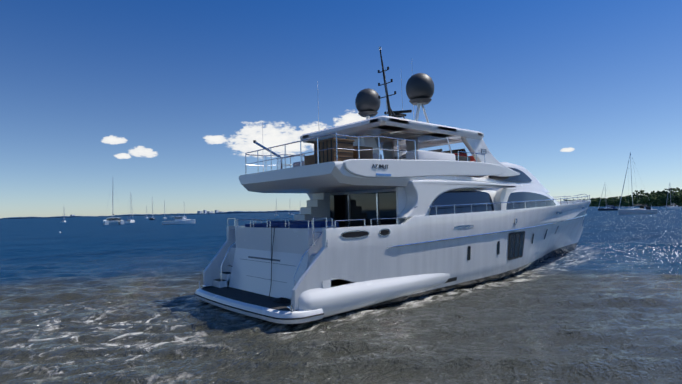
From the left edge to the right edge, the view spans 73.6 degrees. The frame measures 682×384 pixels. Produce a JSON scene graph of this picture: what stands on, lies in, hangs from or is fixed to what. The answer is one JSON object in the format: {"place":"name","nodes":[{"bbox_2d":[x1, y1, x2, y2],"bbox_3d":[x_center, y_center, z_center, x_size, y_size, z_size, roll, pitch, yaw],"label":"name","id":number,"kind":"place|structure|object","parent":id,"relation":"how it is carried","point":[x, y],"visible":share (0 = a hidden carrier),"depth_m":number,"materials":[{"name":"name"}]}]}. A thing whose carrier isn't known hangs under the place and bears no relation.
{"place":"outdoors","nodes":[
{"label":"outdoors","id":0,"kind":"place"},
{"bbox_2d":[0,210,299,218],"bbox_3d":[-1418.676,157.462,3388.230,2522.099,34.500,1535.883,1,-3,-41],"label":"shore land","id":1,"kind":"structure","parent":0,"point":[211,212],"depth_m":3405.16,"materials":[{"name":"green plant"}]},
{"bbox_2d":[0,206,681,383],"bbox_3d":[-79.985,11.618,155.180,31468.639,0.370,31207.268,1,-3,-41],"label":"water","id":2,"kind":"structure","parent":0,"point":[89,300],"depth_m":14.02,"materials":[{"name":"blue liquid"}]},
{"bbox_2d":[103,187,123,224],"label":"catamaran","id":3,"kind":"object","parent":2,"relation":"on","point":[106,221],"visible":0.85,"depth_m":181.86,"materials":[{"name":"white"}]},
{"bbox_2d":[125,194,134,222],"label":"sailboat","id":4,"kind":"object","parent":2,"relation":"on","point":[129,221],"visible":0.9,"depth_m":212.01,"materials":[{"name":"white"}]},
{"bbox_2d":[162,217,194,224],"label":"motorboat","id":5,"kind":"object","parent":2,"relation":"on","point":[180,220],"visible":0.85,"depth_m":158.78,"materials":[{"name":"white"}]},
{"bbox_2d":[194,47,590,327],"bbox_3d":[7.566,-0.728,25.643,30.714,11.800,6.908,1,-3,-41],"label":"yacht","id":6,"kind":"object","parent":2,"relation":"on","point":[368,227],"visible":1,"depth_m":17.88,"materials":[{"name":"paint"}]},
{"bbox_2d":[598,184,618,210],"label":"sailboat","id":7,"kind":"object","parent":2,"relation":"on","point":[612,208],"visible":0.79,"depth_m":227.44,"materials":[{"name":"blue"}]},
{"bbox_2d":[618,153,657,213],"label":"sailboat","id":8,"kind":"object","parent":2,"relation":"on","point":[647,210],"visible":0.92,"depth_m":142.98,"materials":[{"name":"grey fabric"}]},
{"bbox_2d":[666,184,680,208],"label":"sailboat","id":9,"kind":"object","parent":2,"relation":"on","point":[673,207],"visible":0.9,"depth_m":233.67,"materials":[{"name":"white"}]},
{"bbox_2d":[0,0,681,217],"label":"sky","id":10,"kind":"structure","parent":0,"point":[162,101],"materials":[{"name":"blue"}]},
{"bbox_3d":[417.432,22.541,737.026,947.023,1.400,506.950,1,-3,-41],"label":"shore ground","id":11,"kind":"structure","parent":0,"visible":0},
{"bbox_2d":[563,187,681,204],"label":"trees","id":12,"kind":"object","parent":11,"relation":"on","point":[655,197],"visible":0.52,"depth_m":452.19,"materials":[{"name":"green plant"}]},
{"bbox_2d":[589,199,681,206],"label":"shoreline","id":13,"kind":"structure","parent":11,"relation":"on","point":[658,203],"depth_m":455.40,"materials":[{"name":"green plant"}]}
]}

